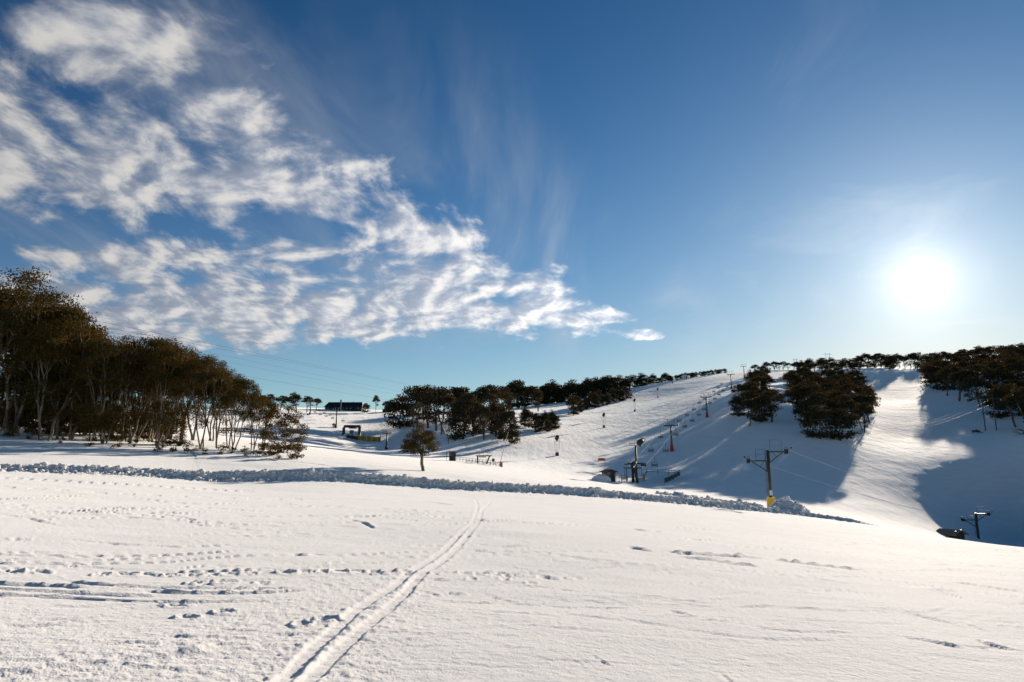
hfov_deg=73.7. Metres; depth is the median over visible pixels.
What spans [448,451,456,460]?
attendant hut
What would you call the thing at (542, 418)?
snow gum
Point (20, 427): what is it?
snow gum
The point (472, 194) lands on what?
sky
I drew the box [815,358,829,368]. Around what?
snow gum
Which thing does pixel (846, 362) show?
snow gum
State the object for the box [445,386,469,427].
snow gum
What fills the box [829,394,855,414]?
snow gum
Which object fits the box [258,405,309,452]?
snow gum
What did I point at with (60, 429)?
snow gum
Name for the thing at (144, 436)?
snow gum
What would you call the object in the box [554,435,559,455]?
snow gun
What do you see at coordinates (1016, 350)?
snow gum
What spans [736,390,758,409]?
snow gum
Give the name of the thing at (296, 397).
snow gum
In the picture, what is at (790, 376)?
snow gum
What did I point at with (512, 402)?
snow gum
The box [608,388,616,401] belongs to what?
snow gum
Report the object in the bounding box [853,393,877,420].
snow gum
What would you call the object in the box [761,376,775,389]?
snow gum
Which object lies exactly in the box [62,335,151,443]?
snow gum
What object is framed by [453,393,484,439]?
snow gum
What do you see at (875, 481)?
haul rope
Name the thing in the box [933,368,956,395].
snow gum
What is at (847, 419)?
snow gum
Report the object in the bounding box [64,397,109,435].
snow gum
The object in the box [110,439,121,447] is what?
shrub
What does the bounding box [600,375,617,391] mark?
snow gum
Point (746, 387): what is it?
snow gum
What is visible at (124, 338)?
snow gum
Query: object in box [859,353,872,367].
snow gum
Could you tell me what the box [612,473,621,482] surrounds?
queue gate
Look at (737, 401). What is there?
snow gum
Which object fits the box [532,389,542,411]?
snow gum
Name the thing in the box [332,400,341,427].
bowl lift tower
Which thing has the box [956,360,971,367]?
snow gum
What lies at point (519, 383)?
snow gum
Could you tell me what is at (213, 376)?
snow gum
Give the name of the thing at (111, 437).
snow gum
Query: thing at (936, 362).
snow gum
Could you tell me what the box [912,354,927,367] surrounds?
snow gum
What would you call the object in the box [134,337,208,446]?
snow gum
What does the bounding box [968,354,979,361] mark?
snow gum
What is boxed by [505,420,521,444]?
snow gum
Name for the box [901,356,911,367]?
snow gum
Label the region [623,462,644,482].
loading station
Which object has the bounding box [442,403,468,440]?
snow gum
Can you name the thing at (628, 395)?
snow gum
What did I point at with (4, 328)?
snow gum
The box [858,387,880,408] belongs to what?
snow gum
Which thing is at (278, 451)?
shrub
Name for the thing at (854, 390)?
snow gum
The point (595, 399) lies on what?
snow gum
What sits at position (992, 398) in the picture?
power pole
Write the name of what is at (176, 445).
shrub
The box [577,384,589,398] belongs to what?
snow gum
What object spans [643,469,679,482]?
railing
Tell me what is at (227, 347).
power wire
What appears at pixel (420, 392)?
snow gum
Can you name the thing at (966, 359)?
snow gum
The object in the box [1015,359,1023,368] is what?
snow gum
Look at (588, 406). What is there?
snow gum
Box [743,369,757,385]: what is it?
snow gum
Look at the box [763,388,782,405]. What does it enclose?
snow gum
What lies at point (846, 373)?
snow gum
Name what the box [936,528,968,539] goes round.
lift hut
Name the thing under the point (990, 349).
snow gum
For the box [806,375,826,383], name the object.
snow gum
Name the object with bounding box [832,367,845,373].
snow gum
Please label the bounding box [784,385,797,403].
snow gum
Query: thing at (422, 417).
snow gum
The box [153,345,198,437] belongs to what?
snow gum
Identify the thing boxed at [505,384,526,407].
snow gum
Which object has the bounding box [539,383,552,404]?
snow gum
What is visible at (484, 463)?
railing
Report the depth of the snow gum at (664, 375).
606.41 m
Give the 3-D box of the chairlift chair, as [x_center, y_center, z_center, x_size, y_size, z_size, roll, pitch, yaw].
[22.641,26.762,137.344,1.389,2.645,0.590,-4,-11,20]
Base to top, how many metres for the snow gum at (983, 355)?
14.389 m
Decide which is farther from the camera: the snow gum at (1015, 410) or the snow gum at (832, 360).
the snow gum at (832, 360)
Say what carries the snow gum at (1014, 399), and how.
on the ground
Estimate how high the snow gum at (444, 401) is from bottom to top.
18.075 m
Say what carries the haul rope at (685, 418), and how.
attached to the mast
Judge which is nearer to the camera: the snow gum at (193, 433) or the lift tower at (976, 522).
the snow gum at (193, 433)
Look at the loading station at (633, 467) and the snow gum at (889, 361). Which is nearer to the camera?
the loading station at (633, 467)
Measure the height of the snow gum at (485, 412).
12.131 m
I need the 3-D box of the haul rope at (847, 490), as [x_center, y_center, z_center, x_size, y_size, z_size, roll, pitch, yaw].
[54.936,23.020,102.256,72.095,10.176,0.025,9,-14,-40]
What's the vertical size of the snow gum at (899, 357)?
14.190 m
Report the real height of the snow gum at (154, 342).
11.164 m
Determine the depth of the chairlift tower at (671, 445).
196.13 m
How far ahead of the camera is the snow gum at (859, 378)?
390.82 m
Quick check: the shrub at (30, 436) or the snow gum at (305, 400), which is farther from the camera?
the snow gum at (305, 400)
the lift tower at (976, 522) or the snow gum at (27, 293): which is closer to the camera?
the snow gum at (27, 293)
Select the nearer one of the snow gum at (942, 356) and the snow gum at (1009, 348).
the snow gum at (1009, 348)
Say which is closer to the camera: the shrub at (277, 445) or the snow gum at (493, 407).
the shrub at (277, 445)
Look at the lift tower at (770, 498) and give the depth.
79.58 m
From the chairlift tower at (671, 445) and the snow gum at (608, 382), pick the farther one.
the snow gum at (608, 382)
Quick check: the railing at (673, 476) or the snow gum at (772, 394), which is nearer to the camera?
the railing at (673, 476)
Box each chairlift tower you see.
[663,419,678,451]
[700,393,711,417]
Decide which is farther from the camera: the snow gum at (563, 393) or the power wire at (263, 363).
the snow gum at (563, 393)
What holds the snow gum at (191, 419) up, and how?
on the ground
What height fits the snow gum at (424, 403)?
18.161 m
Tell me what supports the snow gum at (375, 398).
on the ground
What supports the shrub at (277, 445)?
on the ground
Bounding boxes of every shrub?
[0,426,16,436]
[22,426,39,439]
[82,436,99,445]
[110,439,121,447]
[127,437,138,446]
[153,441,165,450]
[165,438,181,451]
[181,438,193,451]
[215,442,229,454]
[228,445,237,453]
[240,446,251,455]
[249,443,263,455]
[261,443,276,455]
[267,442,281,455]
[271,447,283,458]
[285,447,299,458]
[291,444,305,458]
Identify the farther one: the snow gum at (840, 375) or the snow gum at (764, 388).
the snow gum at (840, 375)
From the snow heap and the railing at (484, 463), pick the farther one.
the railing at (484, 463)
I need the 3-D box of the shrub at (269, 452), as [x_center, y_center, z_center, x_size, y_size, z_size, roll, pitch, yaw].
[-20.822,9.325,58.286,1.482,1.267,1.423,-5,-11,24]
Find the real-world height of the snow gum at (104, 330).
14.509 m
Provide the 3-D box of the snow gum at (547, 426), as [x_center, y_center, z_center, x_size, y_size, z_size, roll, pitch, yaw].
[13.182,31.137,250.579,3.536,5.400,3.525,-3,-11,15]
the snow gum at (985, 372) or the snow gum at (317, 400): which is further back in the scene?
the snow gum at (317, 400)
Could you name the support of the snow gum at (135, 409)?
on the ground
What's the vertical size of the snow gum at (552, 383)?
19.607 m
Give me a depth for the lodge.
387.71 m
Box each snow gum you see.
[0,266,101,435]
[0,284,58,397]
[0,296,109,432]
[0,299,61,427]
[0,303,115,440]
[0,363,40,433]
[0,399,12,430]
[1,389,51,430]
[17,359,97,438]
[22,316,103,435]
[29,399,73,435]
[34,330,133,439]
[59,375,118,435]
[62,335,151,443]
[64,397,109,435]
[65,369,125,440]
[89,333,189,442]
[94,348,168,441]
[97,413,134,440]
[107,404,146,435]
[109,335,147,435]
[112,340,182,439]
[121,353,188,441]
[132,407,171,440]
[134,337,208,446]
[137,394,179,435]
[145,348,225,445]
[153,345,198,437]
[154,419,186,444]
[165,354,207,439]
[167,354,242,449]
[189,360,251,447]
[189,368,243,440]
[211,375,267,450]
[215,396,249,446]
[240,395,273,449]
[249,396,283,444]
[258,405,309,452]
[267,394,277,401]
[276,395,287,410]
[282,397,295,411]
[289,391,301,409]
[301,396,314,411]
[314,398,321,409]
[360,403,370,412]
[372,395,379,412]
[382,398,398,427]
[384,397,417,428]
[394,385,423,427]
[399,422,440,470]
[408,384,436,427]
[415,404,432,421]
[419,388,447,430]
[421,386,456,433]
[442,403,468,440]
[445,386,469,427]
[451,386,480,419]
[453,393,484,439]
[462,399,486,436]
[468,404,495,439]
[471,386,499,424]
[476,384,507,406]
[483,401,495,428]
[486,399,505,434]
[491,404,517,440]
[496,386,513,411]
[499,386,517,407]
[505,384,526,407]
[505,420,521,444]
[506,379,527,407]
[519,394,531,406]
[519,406,528,425]
[521,410,533,427]
[525,385,542,405]
[527,388,543,405]
[528,413,540,428]
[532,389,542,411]
[533,418,543,431]
[537,385,555,404]
[537,414,546,430]
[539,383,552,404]
[539,386,557,403]
[541,410,551,427]
[543,420,551,431]
[545,379,561,403]
[548,409,558,429]
[551,415,561,428]
[554,385,565,402]
[554,387,563,402]
[557,382,572,400]
[562,382,577,399]
[565,395,579,414]
[567,379,587,398]
[572,395,581,409]
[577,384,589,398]
[577,400,584,411]
[582,398,588,409]
[584,380,598,395]
[584,397,590,407]
[590,376,607,393]
[590,391,601,407]
[598,376,614,393]
[599,395,605,405]
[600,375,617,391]
[605,394,611,404]
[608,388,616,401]
[614,375,625,389]
[616,389,625,400]
[620,378,630,388]
[621,385,632,398]
[624,375,636,387]
[635,372,648,385]
[648,373,656,383]
[660,372,668,381]
[728,393,746,416]
[731,384,747,397]
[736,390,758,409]
[737,381,760,396]
[738,396,767,425]
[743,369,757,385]
[747,395,777,422]
[750,364,759,370]
[750,374,766,388]
[755,390,786,421]
[757,364,767,371]
[759,373,770,385]
[760,386,769,392]
[761,362,771,370]
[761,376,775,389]
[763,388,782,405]
[776,371,800,389]
[783,384,809,404]
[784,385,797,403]
[789,375,806,385]
[790,380,817,404]
[791,397,816,423]
[794,383,829,400]
[796,360,806,368]
[798,365,810,378]
[800,404,835,438]
[801,391,834,424]
[802,371,815,380]
[804,358,815,368]
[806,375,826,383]
[809,363,819,371]
[810,381,829,405]
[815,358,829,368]
[815,359,825,372]
[821,408,860,440]
[825,369,836,378]
[828,358,836,367]
[828,362,836,368]
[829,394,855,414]
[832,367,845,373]
[834,374,853,383]
[835,358,847,367]
[835,362,845,369]
[841,383,862,394]
[842,360,851,371]
[842,372,855,392]
[845,393,866,419]
[847,370,856,376]
[848,402,875,432]
[849,363,856,371]
[852,355,868,367]
[852,374,870,388]
[852,380,867,390]
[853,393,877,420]
[854,362,864,370]
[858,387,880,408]
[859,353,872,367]
[862,385,876,397]
[866,353,883,367]
[883,354,899,369]
[892,353,902,367]
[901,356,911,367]
[903,354,918,367]
[910,352,925,367]
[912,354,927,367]
[916,364,941,389]
[920,361,937,383]
[922,359,934,364]
[923,353,940,359]
[928,368,951,390]
[929,359,946,368]
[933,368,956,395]
[935,360,961,368]
[936,351,950,359]
[942,364,963,392]
[947,368,976,400]
[949,354,962,363]
[952,350,970,363]
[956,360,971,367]
[959,376,993,406]
[962,356,970,362]
[966,364,996,395]
[968,350,977,357]
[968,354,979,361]
[973,347,985,354]
[978,379,1015,405]
[979,351,991,359]
[979,359,1012,384]
[980,390,1014,418]
[982,345,1001,354]
[984,367,1009,385]
[985,383,1021,426]
[986,353,998,359]
[988,354,1016,381]
[995,347,1010,360]
[996,351,1021,363]
[1000,346,1020,354]
[1001,370,1023,384]
[1001,386,1023,433]
[1007,390,1023,415]
[1013,347,1023,356]
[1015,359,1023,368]
[1016,402,1023,421]
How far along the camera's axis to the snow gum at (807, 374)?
394.69 m
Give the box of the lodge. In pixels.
[324,401,363,410]
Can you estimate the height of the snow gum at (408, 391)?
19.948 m
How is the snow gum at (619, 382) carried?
on the ground
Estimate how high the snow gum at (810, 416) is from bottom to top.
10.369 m
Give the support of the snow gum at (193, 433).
on the ground
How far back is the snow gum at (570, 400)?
345.29 m
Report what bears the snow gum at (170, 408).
on the ground
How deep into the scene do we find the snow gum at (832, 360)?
631.33 m
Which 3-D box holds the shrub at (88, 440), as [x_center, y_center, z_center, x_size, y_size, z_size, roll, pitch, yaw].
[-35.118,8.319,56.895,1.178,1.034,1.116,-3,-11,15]
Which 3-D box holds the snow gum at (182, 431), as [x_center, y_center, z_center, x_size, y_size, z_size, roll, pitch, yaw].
[-31.004,5.543,65.388,7.727,9.864,7.836,-4,-11,18]
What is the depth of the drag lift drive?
149.75 m
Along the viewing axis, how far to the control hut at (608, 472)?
131.59 m
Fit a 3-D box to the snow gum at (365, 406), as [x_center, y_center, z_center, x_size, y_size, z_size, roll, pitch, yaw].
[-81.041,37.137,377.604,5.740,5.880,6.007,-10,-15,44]
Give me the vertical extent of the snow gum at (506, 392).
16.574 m
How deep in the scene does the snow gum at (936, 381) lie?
358.10 m
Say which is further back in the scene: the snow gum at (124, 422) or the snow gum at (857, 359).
the snow gum at (857, 359)
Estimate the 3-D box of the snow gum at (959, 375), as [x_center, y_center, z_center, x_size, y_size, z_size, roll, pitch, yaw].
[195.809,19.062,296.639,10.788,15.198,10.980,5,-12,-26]
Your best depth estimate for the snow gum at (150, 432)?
67.20 m
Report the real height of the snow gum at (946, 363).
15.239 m
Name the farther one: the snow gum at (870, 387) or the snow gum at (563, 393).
the snow gum at (563, 393)
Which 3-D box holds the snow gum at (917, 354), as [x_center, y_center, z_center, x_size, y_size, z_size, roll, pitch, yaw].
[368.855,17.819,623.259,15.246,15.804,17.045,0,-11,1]
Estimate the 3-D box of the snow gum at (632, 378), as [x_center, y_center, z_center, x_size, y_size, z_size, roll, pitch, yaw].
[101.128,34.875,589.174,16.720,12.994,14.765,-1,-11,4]
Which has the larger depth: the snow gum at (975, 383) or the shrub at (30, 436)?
the snow gum at (975, 383)
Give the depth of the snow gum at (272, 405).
67.45 m
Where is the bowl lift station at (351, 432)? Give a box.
[342,425,360,434]
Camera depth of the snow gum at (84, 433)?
69.28 m
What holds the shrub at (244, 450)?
on the ground
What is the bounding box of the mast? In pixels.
[628,441,646,475]
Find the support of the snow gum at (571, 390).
on the ground
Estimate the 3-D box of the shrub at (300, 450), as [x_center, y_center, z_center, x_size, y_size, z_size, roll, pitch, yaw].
[-18.300,9.447,58.390,1.567,1.452,1.654,-2,-11,13]
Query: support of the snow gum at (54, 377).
on the ground
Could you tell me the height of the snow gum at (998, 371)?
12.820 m
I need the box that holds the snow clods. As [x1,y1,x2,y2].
[0,462,859,522]
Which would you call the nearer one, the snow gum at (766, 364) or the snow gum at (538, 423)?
the snow gum at (538, 423)
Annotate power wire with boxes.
[94,320,386,379]
[110,328,409,385]
[112,332,403,392]
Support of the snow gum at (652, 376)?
on the ground
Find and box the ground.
[0,367,1023,681]
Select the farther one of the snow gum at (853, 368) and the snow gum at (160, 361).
the snow gum at (853, 368)
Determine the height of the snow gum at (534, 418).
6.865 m
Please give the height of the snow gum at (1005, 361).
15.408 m
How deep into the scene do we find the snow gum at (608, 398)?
418.76 m
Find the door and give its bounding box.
[610,471,613,480]
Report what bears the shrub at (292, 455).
on the ground
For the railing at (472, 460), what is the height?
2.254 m
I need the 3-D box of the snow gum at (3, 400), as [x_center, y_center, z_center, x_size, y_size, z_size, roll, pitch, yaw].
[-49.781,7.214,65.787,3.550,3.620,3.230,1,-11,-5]
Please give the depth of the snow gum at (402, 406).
311.55 m
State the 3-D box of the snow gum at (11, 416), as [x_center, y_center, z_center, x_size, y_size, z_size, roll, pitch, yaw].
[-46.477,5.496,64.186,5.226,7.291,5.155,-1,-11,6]
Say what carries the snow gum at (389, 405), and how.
on the ground
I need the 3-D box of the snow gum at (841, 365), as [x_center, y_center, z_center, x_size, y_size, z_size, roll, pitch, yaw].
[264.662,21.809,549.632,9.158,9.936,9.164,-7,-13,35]
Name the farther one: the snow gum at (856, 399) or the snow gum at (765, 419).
the snow gum at (856, 399)
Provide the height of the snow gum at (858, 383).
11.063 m
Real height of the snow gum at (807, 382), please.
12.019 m
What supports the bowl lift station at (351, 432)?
on the ground
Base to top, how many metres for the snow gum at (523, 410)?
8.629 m
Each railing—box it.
[460,457,491,464]
[466,460,502,466]
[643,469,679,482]
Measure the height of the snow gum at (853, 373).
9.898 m
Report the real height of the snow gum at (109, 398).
7.207 m
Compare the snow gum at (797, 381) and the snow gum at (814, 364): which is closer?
the snow gum at (797, 381)
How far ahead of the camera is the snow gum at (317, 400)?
370.93 m
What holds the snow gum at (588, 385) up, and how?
on the ground
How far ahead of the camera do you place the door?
131.58 m
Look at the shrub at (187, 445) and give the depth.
58.34 m
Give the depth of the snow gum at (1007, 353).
418.59 m
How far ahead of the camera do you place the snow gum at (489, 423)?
247.59 m
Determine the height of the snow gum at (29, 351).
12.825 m
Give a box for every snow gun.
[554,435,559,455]
[636,438,644,446]
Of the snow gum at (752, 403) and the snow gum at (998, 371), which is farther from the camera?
the snow gum at (998, 371)
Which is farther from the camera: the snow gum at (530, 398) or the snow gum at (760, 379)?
the snow gum at (530, 398)
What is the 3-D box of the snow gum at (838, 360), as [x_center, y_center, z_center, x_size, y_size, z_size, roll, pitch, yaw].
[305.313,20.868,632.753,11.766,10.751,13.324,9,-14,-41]
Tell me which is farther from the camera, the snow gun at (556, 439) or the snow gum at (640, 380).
the snow gum at (640, 380)
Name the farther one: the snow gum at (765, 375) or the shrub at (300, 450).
the snow gum at (765, 375)
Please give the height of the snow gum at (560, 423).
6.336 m
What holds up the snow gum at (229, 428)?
on the ground
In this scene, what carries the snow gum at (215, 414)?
on the ground
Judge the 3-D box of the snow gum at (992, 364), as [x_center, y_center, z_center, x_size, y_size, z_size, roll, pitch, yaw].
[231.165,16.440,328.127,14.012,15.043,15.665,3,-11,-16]
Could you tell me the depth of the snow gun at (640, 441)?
140.81 m
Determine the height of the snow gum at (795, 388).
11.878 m
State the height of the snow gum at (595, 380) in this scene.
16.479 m
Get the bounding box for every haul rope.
[647,367,744,462]
[760,462,953,516]
[789,450,983,511]
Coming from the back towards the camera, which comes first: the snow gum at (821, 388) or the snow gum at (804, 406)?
the snow gum at (821, 388)
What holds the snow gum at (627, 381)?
on the ground
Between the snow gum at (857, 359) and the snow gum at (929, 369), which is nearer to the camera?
the snow gum at (929, 369)
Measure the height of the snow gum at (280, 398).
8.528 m
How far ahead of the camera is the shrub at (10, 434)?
59.37 m
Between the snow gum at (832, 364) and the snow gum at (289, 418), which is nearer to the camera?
the snow gum at (289, 418)
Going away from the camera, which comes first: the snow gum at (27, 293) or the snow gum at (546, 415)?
the snow gum at (27, 293)
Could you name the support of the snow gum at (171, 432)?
on the ground
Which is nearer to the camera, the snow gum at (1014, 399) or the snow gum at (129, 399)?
the snow gum at (129, 399)
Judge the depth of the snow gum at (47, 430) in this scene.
65.06 m
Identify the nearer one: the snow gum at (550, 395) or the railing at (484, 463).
the railing at (484, 463)
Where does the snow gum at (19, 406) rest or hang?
on the ground
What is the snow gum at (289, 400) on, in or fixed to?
on the ground
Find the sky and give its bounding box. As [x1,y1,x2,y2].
[0,0,1023,410]
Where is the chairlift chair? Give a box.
[622,469,627,480]
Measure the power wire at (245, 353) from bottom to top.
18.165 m
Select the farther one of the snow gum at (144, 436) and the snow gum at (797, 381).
the snow gum at (797, 381)
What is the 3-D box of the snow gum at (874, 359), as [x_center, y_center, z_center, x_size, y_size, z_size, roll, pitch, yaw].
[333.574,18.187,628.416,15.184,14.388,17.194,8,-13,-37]
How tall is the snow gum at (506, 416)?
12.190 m
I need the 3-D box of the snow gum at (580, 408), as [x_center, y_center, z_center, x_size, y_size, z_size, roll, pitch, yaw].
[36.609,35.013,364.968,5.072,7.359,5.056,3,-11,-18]
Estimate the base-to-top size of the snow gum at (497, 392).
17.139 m
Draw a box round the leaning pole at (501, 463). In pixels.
[499,434,507,466]
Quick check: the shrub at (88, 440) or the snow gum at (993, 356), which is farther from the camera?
the snow gum at (993, 356)
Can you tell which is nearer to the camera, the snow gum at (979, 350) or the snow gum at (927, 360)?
the snow gum at (927, 360)
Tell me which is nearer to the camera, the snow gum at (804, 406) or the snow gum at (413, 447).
the snow gum at (413, 447)
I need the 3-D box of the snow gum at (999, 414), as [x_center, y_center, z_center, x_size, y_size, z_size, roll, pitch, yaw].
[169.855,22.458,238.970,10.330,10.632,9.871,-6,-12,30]
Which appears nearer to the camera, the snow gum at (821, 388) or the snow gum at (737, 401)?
the snow gum at (737, 401)
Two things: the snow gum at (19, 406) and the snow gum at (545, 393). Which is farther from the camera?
the snow gum at (545, 393)
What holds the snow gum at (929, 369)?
on the ground
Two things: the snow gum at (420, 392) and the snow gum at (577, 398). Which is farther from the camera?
the snow gum at (577, 398)
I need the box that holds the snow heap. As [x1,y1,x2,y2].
[592,474,610,481]
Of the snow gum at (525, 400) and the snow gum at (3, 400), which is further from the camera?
the snow gum at (525, 400)
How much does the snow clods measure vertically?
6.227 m
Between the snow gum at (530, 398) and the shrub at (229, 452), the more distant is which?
the snow gum at (530, 398)
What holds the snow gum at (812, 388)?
on the ground
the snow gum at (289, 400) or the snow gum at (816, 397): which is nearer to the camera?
the snow gum at (816, 397)
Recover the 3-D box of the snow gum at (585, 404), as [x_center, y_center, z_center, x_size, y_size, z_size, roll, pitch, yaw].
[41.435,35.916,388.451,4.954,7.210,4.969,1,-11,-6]
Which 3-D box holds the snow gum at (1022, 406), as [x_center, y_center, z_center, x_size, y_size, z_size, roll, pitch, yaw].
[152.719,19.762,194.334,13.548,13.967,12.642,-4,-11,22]
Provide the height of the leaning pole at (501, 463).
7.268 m
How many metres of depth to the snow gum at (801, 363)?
552.92 m
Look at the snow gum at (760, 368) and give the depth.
536.68 m
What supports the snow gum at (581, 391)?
on the ground
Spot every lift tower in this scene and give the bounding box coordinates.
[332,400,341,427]
[382,430,391,449]
[744,440,791,505]
[960,508,992,538]
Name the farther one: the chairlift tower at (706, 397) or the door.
the chairlift tower at (706, 397)
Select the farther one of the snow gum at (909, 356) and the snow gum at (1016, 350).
the snow gum at (909, 356)
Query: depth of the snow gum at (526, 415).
266.32 m
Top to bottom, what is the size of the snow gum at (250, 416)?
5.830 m
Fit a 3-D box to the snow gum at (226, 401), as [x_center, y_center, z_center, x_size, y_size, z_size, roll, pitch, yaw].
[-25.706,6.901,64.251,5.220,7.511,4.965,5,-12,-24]
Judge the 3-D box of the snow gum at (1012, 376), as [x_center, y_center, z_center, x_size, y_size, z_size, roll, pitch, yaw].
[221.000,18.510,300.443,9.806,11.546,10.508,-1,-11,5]
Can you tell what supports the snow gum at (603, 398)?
on the ground
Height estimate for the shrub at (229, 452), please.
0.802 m
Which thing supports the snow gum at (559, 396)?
on the ground
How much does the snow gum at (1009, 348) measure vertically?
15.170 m
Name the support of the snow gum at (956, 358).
on the ground
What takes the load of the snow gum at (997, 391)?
on the ground
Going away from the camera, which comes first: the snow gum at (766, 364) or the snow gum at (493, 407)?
the snow gum at (493, 407)
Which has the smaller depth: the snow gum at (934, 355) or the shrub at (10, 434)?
the shrub at (10, 434)
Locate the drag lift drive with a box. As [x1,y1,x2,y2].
[476,452,491,461]
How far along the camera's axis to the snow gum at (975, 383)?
271.93 m
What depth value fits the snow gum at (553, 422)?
262.21 m
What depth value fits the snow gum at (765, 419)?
224.96 m
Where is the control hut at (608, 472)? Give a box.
[599,469,617,481]
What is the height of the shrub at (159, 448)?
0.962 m
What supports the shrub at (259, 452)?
on the ground
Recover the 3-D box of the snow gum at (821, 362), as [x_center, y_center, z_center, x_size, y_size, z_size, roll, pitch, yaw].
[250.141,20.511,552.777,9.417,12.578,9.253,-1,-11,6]
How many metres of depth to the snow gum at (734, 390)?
295.52 m
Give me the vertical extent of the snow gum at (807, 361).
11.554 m
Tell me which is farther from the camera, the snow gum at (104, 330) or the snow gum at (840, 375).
the snow gum at (840, 375)
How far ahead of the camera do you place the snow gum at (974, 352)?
531.55 m
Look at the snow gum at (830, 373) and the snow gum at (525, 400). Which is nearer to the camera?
the snow gum at (830, 373)
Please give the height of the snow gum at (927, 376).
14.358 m
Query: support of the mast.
on the ground
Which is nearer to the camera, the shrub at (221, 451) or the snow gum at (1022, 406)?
the shrub at (221, 451)
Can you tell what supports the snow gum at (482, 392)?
on the ground
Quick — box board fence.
[346,434,380,441]
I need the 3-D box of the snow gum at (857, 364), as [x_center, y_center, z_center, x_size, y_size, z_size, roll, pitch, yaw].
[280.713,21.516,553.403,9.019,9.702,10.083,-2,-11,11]
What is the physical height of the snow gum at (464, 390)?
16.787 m
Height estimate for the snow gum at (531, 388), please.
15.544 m
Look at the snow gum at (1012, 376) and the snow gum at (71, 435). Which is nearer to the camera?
the snow gum at (71, 435)
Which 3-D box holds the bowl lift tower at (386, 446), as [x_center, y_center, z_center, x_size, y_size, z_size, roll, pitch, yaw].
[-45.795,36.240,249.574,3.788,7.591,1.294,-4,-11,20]
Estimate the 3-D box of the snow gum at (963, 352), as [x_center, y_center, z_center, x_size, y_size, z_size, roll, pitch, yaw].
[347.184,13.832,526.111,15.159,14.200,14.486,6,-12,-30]
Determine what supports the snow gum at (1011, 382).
on the ground
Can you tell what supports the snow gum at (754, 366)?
on the ground
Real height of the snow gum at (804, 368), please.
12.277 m
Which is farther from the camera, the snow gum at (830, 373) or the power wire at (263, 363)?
the snow gum at (830, 373)
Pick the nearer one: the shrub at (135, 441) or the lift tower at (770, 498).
the shrub at (135, 441)
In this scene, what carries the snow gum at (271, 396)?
on the ground
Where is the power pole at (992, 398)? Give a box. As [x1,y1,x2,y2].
[974,395,1000,430]
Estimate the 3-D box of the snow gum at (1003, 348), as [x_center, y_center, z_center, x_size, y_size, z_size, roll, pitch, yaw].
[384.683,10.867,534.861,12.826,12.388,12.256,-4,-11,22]
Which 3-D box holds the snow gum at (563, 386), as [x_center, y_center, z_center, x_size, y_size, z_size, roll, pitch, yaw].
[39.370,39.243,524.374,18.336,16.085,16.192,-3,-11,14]
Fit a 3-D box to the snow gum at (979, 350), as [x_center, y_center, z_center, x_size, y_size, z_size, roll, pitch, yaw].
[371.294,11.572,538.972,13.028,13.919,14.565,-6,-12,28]
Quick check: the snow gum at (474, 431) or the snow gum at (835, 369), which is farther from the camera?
the snow gum at (835, 369)
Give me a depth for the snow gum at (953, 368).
333.15 m
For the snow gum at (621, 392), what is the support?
on the ground
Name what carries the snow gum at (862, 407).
on the ground
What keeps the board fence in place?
on the ground

